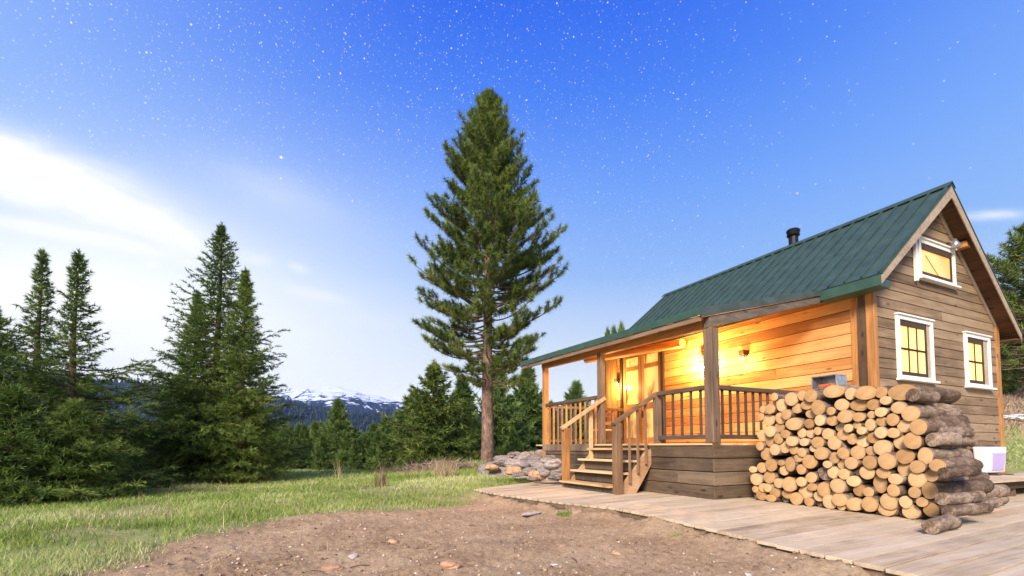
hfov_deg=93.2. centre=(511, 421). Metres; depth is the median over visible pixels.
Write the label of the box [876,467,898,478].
log
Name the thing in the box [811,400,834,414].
log
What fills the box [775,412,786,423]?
log
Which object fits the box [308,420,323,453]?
conifer tree
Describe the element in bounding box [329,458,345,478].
dry plant
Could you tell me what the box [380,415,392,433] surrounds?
conifer tree
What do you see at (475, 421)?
conifer tree
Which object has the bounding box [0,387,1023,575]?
ground
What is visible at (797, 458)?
log
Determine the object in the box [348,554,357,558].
stone
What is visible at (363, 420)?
forest
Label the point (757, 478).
log
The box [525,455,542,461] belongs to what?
rock
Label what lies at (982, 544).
wooden deck
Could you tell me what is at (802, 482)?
log
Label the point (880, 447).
log
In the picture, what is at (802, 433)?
log
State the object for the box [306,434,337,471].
conifer tree
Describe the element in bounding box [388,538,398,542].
stone
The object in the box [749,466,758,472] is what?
log
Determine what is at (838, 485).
log
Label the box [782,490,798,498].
log
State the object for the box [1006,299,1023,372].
conifer tree
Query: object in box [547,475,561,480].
rock
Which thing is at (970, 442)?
log
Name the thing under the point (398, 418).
conifer tree
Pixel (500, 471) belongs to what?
rock
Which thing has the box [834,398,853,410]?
log
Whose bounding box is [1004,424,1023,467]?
grass
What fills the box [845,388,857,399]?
log
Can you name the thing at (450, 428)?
conifer tree
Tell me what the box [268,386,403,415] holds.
mountain
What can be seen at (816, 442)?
log
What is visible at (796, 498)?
log
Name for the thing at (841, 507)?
log
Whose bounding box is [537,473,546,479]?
rock
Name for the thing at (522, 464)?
rock
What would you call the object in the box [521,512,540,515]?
stone slab
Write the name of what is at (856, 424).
log
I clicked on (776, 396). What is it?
log
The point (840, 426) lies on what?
log
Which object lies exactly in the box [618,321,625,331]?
conifer tree
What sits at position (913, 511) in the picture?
log
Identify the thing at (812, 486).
log
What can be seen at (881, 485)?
log
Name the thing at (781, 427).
log
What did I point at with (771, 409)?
log
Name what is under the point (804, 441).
log
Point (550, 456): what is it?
rock
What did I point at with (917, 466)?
log
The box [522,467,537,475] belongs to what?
rock
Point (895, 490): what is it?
log
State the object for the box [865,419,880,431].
log
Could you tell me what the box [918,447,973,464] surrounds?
log
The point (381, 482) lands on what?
dry plant
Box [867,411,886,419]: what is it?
log
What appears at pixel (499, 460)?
rock
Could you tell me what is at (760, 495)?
log
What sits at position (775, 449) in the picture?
log
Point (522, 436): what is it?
conifer tree
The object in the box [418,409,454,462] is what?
conifer tree
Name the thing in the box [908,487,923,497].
log
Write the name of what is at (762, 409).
log
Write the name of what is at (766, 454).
log
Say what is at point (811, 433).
log
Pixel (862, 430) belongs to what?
log
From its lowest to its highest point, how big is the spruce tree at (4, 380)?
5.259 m
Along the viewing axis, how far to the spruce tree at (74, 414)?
9.71 m
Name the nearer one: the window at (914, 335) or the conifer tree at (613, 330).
the window at (914, 335)
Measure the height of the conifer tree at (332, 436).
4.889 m
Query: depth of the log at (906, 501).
6.54 m
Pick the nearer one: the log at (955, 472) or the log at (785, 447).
the log at (955, 472)
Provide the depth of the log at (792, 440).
8.18 m
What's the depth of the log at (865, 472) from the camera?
7.02 m
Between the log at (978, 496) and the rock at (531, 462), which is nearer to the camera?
the log at (978, 496)
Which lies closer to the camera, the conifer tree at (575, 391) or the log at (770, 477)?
the log at (770, 477)
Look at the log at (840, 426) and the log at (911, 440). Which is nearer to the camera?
the log at (911, 440)
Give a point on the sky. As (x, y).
(678, 143)
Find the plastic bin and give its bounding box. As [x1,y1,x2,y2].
[973,447,1013,475]
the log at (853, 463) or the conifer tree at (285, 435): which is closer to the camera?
the log at (853, 463)
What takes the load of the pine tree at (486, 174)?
on the ground at (736, 548)
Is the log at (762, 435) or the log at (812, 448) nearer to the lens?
the log at (812, 448)
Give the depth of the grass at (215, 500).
8.46 m
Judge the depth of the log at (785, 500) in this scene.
8.44 m
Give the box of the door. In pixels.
[620,351,665,443]
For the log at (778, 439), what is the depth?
8.44 m
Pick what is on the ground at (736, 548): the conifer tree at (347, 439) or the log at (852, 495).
the conifer tree at (347, 439)
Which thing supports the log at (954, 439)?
on the log at (926, 456)
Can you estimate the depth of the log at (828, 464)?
7.57 m
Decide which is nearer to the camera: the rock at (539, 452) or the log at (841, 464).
the log at (841, 464)
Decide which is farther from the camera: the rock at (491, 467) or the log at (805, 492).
the rock at (491, 467)
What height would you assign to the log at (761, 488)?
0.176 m
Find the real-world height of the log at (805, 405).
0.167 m
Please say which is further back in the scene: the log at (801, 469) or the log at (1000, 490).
the log at (801, 469)
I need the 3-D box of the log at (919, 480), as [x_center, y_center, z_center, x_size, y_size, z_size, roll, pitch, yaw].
[5.934,0.801,6.739,1.275,0.250,0.249,2,-4,-28]
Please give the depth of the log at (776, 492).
8.51 m
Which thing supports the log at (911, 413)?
on the log at (921, 426)
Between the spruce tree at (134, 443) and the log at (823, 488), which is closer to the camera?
the log at (823, 488)
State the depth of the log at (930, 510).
6.30 m
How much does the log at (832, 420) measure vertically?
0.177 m
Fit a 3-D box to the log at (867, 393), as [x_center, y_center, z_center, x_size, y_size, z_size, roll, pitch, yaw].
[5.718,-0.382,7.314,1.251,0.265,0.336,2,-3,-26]
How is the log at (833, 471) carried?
on the log
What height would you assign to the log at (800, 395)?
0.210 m
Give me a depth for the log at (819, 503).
7.83 m
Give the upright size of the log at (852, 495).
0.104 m
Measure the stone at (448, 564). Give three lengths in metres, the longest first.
0.216 x 0.159 x 0.077 m
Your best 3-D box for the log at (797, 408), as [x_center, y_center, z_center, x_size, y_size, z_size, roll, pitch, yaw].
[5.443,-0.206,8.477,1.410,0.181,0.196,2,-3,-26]
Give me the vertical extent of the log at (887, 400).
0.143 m
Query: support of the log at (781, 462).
on the log at (784, 470)
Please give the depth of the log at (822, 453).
7.65 m
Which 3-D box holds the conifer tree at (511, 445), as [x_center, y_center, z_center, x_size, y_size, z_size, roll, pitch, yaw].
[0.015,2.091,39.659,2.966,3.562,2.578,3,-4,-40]
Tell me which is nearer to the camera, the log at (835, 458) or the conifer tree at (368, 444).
the log at (835, 458)
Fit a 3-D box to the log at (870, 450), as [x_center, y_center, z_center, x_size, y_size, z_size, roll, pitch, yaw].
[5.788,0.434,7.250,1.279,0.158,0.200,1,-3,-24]
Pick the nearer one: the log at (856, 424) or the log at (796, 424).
the log at (856, 424)
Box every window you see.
[894,312,940,383]
[913,236,960,289]
[962,331,996,390]
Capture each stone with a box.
[321,564,343,570]
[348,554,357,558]
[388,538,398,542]
[440,559,460,568]
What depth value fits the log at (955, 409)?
6.99 m
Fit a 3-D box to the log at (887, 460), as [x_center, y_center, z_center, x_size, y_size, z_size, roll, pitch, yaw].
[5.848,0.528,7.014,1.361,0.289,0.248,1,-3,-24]
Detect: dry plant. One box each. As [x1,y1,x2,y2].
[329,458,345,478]
[368,465,387,487]
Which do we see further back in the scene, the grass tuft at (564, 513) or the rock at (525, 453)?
the rock at (525, 453)
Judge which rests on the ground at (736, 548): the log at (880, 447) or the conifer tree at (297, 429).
the conifer tree at (297, 429)
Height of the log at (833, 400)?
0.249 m
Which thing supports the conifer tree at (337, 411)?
on the ground at (736, 548)
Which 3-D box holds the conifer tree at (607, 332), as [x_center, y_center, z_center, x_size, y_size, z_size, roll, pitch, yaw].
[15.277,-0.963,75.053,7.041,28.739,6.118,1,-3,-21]
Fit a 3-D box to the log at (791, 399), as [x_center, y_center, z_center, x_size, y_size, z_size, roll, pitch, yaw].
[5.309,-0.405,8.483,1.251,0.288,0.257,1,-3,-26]
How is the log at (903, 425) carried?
on the log at (911, 440)
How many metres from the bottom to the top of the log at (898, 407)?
0.201 m
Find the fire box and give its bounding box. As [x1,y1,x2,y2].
[811,374,846,389]
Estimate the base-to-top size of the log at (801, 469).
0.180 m
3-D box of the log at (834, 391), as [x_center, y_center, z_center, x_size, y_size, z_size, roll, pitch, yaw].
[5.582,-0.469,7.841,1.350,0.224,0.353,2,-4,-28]
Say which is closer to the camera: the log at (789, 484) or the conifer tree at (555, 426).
the log at (789, 484)
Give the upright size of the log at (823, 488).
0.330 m
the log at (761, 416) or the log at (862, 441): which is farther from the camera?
the log at (761, 416)
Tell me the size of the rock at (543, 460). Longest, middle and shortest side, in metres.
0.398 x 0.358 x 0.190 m
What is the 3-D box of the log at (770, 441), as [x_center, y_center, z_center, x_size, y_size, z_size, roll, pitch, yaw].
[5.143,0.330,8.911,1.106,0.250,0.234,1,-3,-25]
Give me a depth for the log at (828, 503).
7.59 m
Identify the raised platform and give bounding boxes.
[989,472,1023,495]
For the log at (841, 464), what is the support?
on the log at (833, 471)
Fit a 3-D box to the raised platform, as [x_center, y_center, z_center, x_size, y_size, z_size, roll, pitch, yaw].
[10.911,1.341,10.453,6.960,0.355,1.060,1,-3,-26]
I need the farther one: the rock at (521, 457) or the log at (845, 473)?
the rock at (521, 457)
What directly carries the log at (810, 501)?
on the wooden deck
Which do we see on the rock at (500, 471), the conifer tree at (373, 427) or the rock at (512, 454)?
the rock at (512, 454)
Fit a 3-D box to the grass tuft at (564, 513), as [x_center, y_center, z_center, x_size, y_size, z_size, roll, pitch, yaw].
[0.867,1.514,8.046,0.306,0.138,0.319,1,-3,-26]
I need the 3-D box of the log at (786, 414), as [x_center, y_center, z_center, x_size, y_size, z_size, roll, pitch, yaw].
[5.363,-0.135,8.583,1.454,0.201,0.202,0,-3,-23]
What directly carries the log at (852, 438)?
on the log at (843, 453)
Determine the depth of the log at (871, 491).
6.99 m
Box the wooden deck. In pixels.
[474,480,1023,575]
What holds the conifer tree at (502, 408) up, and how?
on the ground at (736, 548)
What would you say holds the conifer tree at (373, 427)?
on the ground at (736, 548)
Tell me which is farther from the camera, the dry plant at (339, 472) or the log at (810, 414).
the dry plant at (339, 472)
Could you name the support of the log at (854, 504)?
on the wooden deck
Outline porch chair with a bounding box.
[593,412,612,430]
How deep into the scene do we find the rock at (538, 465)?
14.17 m
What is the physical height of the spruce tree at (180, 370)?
6.779 m
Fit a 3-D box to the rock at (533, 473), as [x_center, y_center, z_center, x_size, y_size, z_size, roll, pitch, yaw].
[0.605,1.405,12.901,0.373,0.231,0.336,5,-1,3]
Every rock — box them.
[478,461,505,476]
[484,464,498,470]
[493,455,511,465]
[504,458,530,468]
[504,466,521,474]
[506,461,535,478]
[507,452,515,457]
[512,472,525,476]
[513,455,528,459]
[519,451,530,454]
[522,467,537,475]
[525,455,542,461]
[528,470,538,477]
[531,461,549,470]
[534,449,542,455]
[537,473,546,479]
[539,470,550,476]
[540,458,550,463]
[543,458,561,469]
[544,455,555,458]
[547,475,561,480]
[550,469,561,477]
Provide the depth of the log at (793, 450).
8.21 m
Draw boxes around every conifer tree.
[252,433,277,466]
[271,424,300,469]
[287,424,303,463]
[292,437,307,469]
[294,422,302,437]
[298,423,315,469]
[304,397,363,466]
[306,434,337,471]
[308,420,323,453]
[326,421,342,458]
[331,429,346,468]
[332,431,364,469]
[343,438,364,469]
[357,434,365,455]
[362,437,372,468]
[363,429,380,470]
[364,423,379,440]
[366,361,506,467]
[368,433,395,470]
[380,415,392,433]
[384,423,391,434]
[387,411,403,450]
[389,393,418,466]
[412,396,453,455]
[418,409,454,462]
[445,403,459,451]
[447,373,481,448]
[455,407,480,459]
[472,417,480,451]
[475,362,533,454]
[500,394,535,451]
[500,427,523,458]
[511,367,556,449]
[517,428,532,450]
[538,400,556,435]
[551,413,564,443]
[563,379,594,443]
[597,325,610,443]
[605,324,616,442]
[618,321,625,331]
[1000,347,1023,392]
[1002,351,1022,383]
[1005,303,1023,384]
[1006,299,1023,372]
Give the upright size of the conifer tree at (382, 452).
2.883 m
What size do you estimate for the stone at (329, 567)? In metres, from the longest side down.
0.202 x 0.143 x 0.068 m
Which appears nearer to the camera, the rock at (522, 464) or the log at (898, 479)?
the log at (898, 479)
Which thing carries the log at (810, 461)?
on the log at (811, 477)
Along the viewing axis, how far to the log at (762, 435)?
8.83 m
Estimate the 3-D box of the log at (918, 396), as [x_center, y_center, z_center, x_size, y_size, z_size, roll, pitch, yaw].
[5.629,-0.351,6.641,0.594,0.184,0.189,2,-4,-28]
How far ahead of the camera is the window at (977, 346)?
11.11 m
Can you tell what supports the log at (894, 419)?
on the log at (895, 433)
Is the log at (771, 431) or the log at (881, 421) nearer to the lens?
the log at (881, 421)
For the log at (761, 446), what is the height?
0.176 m
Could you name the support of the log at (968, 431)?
on the log at (970, 442)
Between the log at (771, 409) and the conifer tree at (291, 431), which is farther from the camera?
the conifer tree at (291, 431)
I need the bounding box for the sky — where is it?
[0,0,1023,413]
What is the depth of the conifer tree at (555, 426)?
49.98 m
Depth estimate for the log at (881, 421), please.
6.87 m
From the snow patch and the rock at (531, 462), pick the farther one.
the snow patch
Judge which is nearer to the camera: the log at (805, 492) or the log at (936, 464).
the log at (936, 464)
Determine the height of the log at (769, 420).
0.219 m
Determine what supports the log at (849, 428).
on the log at (842, 434)
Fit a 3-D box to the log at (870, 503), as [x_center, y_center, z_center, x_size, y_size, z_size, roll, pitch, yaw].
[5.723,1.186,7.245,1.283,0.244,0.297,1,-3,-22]
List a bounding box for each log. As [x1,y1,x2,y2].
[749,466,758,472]
[750,473,765,484]
[752,486,758,492]
[756,441,768,450]
[756,490,769,500]
[757,430,767,440]
[757,462,777,472]
[758,413,766,420]
[759,483,766,491]
[760,404,775,412]
[761,447,790,459]
[763,414,776,425]
[763,483,774,491]
[764,471,785,483]
[765,404,779,414]
[765,426,780,437]
[765,457,787,470]
[765,494,782,501]
[766,437,776,446]
[769,487,784,497]
[770,444,791,455]
[771,393,785,400]
[774,434,786,443]
[774,477,785,487]
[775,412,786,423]
[775,423,787,432]
[776,399,791,411]
[777,458,786,465]
[780,429,797,437]
[780,441,809,452]
[780,465,805,475]
[781,409,806,419]
[782,476,805,491]
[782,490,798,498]
[782,497,790,502]
[785,391,802,405]
[785,417,808,430]
[785,456,802,471]
[786,436,801,445]
[789,446,803,454]
[790,492,804,504]
[792,403,807,413]
[794,454,802,462]
[796,464,818,474]
[796,477,809,486]
[797,390,823,400]
[797,428,808,437]
[797,447,813,456]
[799,438,812,445]
[799,486,816,498]
[801,401,811,409]
[802,455,824,468]
[804,389,844,402]
[804,419,830,428]
[804,497,816,505]
[805,471,822,482]
[806,409,816,417]
[807,429,822,437]
[807,480,823,490]
[810,445,816,451]
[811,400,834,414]
[811,437,828,447]
[814,414,827,425]
[814,426,835,434]
[814,447,836,460]
[814,491,822,500]
[816,501,824,506]
[817,480,831,496]
[818,467,832,480]
[822,428,838,438]
[823,385,861,397]
[823,460,837,467]
[823,494,836,508]
[825,397,838,402]
[827,407,840,415]
[827,415,852,425]
[827,466,839,478]
[828,436,851,450]
[829,452,840,463]
[830,478,853,492]
[832,491,853,505]
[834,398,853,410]
[836,422,849,430]
[837,410,867,422]
[837,430,857,439]
[837,447,852,458]
[837,506,846,509]
[838,459,846,468]
[838,468,859,479]
[844,424,856,431]
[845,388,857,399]
[845,457,863,468]
[846,475,873,486]
[846,497,864,510]
[847,433,890,444]
[849,493,865,497]
[850,399,874,411]
[850,445,867,459]
[853,412,869,421]
[853,421,864,428]
[853,482,873,496]
[854,386,878,400]
[856,435,894,447]
[857,426,870,434]
[859,466,876,478]
[861,494,882,511]
[862,455,880,468]
[863,486,885,496]
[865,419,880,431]
[866,446,879,455]
[867,399,886,409]
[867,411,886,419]
[867,432,893,443]
[873,440,899,454]
[873,476,890,493]
[874,426,891,437]
[875,386,893,397]
[875,406,900,416]
[876,417,896,427]
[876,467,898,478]
[878,451,900,468]
[878,504,899,515]
[880,396,898,405]
[880,493,901,509]
[886,413,902,426]
[887,428,906,437]
[887,484,910,496]
[888,384,961,403]
[888,473,907,484]
[891,401,956,413]
[893,435,907,449]
[896,448,918,463]
[897,419,911,432]
[898,463,911,475]
[899,494,916,507]
[901,405,962,420]
[902,504,929,518]
[903,432,967,449]
[906,388,940,403]
[908,472,968,487]
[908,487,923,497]
[910,418,966,434]
[910,460,929,472]
[916,496,937,506]
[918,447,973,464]
[919,445,966,449]
[921,515,961,533]
[922,403,961,411]
[922,478,993,499]
[923,503,953,517]
[925,432,962,446]
[925,469,954,482]
[929,457,983,471]
[930,414,969,422]
[935,490,986,504]
[937,426,974,437]
[937,466,981,478]
[941,502,993,515]
[961,437,977,446]
[968,472,989,479]
[980,497,1002,507]
[986,484,1010,497]
[1000,496,1009,504]
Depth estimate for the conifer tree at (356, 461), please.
29.91 m
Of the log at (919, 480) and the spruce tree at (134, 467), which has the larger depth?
the spruce tree at (134, 467)
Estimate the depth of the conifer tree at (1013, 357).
32.78 m
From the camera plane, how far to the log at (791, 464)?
8.19 m
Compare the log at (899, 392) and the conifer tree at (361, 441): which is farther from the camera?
the conifer tree at (361, 441)
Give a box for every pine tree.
[407,85,570,462]
[986,221,1023,384]
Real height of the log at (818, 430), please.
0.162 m
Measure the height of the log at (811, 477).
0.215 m
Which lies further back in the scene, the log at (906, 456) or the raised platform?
the raised platform
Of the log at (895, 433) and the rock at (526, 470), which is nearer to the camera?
the log at (895, 433)
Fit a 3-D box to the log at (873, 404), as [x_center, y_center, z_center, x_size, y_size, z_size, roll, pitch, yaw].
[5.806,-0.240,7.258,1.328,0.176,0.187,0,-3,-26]
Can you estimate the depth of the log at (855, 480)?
7.21 m
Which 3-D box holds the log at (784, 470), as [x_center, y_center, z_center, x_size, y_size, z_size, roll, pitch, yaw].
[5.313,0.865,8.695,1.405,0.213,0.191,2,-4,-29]
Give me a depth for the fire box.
8.65 m
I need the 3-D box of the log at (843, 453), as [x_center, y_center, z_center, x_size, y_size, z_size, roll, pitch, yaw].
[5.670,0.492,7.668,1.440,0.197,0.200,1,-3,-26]
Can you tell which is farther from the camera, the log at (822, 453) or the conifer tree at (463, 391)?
the conifer tree at (463, 391)
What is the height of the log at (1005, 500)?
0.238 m
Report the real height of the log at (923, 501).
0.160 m
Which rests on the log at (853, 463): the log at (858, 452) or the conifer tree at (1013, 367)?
the log at (858, 452)
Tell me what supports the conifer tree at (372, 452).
on the ground at (736, 548)
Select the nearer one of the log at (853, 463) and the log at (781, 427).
the log at (853, 463)
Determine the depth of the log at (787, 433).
8.29 m
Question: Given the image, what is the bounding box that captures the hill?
[45,378,383,425]
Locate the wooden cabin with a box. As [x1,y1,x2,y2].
[520,181,1022,499]
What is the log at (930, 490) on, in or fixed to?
on the log at (923, 501)
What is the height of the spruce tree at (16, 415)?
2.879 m
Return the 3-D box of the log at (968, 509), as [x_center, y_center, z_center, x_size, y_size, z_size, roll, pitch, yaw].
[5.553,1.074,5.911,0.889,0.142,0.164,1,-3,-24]
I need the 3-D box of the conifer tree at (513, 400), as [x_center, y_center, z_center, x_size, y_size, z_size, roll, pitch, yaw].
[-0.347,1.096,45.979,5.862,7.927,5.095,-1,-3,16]
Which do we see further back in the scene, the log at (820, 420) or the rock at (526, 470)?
the rock at (526, 470)
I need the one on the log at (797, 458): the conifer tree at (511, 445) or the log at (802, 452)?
the log at (802, 452)
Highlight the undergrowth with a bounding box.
[1002,383,1023,429]
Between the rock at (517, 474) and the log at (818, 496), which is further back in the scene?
the rock at (517, 474)
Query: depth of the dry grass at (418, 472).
16.71 m
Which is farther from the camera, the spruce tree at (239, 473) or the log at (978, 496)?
the spruce tree at (239, 473)
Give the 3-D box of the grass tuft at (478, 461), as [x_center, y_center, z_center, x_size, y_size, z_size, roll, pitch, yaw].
[-1.806,1.984,23.867,1.161,0.386,1.188,1,-3,-26]
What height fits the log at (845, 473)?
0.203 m
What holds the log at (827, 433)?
on the log at (835, 443)
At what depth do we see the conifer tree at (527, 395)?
54.01 m
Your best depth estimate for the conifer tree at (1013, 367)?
30.44 m
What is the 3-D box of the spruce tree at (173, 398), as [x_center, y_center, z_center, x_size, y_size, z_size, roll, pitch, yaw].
[-9.520,-2.244,15.915,5.890,8.848,5.866,1,-3,-26]
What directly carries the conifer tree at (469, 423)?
on the ground at (736, 548)
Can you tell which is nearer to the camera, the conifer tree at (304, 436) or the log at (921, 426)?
the log at (921, 426)
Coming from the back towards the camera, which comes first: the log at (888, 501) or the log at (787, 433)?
the log at (787, 433)
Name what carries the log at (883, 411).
on the log at (881, 421)
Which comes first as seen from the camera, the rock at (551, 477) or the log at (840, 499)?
the log at (840, 499)
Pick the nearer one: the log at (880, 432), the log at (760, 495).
the log at (880, 432)
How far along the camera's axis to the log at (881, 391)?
6.90 m
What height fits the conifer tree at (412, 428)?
8.012 m
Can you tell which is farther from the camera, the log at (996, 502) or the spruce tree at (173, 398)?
the spruce tree at (173, 398)
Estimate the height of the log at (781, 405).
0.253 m
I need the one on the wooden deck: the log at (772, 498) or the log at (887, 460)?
the log at (772, 498)
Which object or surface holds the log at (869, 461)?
on the log at (881, 472)
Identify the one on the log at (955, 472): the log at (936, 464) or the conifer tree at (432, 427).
the log at (936, 464)
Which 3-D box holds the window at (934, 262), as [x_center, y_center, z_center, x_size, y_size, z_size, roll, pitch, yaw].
[9.166,-3.396,10.427,1.740,0.975,0.120,1,-3,-26]
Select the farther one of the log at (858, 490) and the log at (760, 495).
the log at (760, 495)
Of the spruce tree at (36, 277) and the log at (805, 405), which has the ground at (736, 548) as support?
the spruce tree at (36, 277)
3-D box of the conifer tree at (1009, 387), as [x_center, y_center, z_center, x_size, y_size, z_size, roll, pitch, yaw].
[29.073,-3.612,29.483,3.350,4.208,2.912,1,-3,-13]
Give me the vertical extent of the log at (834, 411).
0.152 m
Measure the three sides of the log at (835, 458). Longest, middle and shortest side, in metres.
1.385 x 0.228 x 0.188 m
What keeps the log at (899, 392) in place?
on the log at (898, 407)
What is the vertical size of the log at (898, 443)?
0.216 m
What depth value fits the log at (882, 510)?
6.79 m
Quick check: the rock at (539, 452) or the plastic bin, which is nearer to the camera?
the plastic bin
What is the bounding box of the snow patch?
[1005,415,1023,420]
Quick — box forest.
[4,372,597,435]
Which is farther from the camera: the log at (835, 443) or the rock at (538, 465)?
the rock at (538, 465)
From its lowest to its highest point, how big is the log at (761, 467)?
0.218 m
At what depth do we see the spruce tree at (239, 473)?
15.01 m
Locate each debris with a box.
[138,497,825,575]
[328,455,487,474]
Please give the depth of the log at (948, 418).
6.78 m
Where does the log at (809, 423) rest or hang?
on the log at (811, 433)
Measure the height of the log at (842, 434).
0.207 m
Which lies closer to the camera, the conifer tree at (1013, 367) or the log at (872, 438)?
the log at (872, 438)
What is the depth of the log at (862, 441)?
7.14 m
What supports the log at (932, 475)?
on the log at (930, 490)
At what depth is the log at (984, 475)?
7.20 m
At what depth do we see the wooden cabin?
10.72 m
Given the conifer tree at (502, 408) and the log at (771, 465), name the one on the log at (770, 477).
the log at (771, 465)
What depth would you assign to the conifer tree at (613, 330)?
75.64 m
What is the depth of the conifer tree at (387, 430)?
45.70 m
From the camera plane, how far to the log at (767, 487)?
8.61 m
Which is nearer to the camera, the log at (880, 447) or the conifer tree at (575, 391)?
the log at (880, 447)
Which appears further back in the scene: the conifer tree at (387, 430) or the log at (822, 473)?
the conifer tree at (387, 430)
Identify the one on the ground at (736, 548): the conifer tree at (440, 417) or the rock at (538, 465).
the conifer tree at (440, 417)
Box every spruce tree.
[0,247,192,490]
[0,306,118,484]
[0,383,142,506]
[0,396,152,505]
[4,246,167,481]
[47,377,152,477]
[100,411,168,471]
[113,222,311,484]
[128,289,238,480]
[179,265,303,484]
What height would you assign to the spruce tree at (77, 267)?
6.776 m
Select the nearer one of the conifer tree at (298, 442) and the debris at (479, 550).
the debris at (479, 550)
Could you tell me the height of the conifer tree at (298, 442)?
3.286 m
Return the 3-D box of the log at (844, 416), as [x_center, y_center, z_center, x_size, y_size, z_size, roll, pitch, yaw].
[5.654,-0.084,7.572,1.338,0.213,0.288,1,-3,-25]
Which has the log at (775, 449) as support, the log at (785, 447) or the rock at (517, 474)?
the log at (785, 447)
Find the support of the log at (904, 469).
on the log at (898, 479)
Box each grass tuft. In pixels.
[469,459,485,464]
[557,510,571,516]
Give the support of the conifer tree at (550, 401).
on the ground at (736, 548)
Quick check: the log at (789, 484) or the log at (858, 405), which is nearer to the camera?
the log at (858, 405)
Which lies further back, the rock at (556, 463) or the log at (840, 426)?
the rock at (556, 463)
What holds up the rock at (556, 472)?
on the rock at (551, 477)
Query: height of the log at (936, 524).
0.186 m
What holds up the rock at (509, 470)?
on the ground at (736, 548)
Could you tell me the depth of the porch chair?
14.65 m
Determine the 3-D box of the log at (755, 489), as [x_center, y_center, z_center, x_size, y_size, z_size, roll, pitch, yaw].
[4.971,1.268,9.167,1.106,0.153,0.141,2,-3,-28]
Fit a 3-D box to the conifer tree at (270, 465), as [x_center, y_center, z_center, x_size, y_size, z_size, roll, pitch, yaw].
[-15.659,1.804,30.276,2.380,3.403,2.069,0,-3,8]
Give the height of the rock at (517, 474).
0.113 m
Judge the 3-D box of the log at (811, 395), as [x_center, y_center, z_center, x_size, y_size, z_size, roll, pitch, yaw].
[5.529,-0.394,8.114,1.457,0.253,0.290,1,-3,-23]
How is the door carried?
in the wooden cabin
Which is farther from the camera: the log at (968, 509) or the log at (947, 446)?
the log at (947, 446)
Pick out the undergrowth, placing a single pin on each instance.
(1021, 398)
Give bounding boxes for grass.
[0,462,581,575]
[397,468,431,476]
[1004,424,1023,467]
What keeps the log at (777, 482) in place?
on the log at (776, 492)
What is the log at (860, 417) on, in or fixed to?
on the log at (856, 424)
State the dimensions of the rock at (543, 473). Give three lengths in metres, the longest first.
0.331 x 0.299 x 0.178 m
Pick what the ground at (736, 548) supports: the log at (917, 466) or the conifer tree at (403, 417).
the conifer tree at (403, 417)
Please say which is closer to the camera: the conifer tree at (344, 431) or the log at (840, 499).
the log at (840, 499)
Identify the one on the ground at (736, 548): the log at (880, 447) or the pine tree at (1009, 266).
the pine tree at (1009, 266)
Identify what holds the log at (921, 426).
on the log at (911, 440)

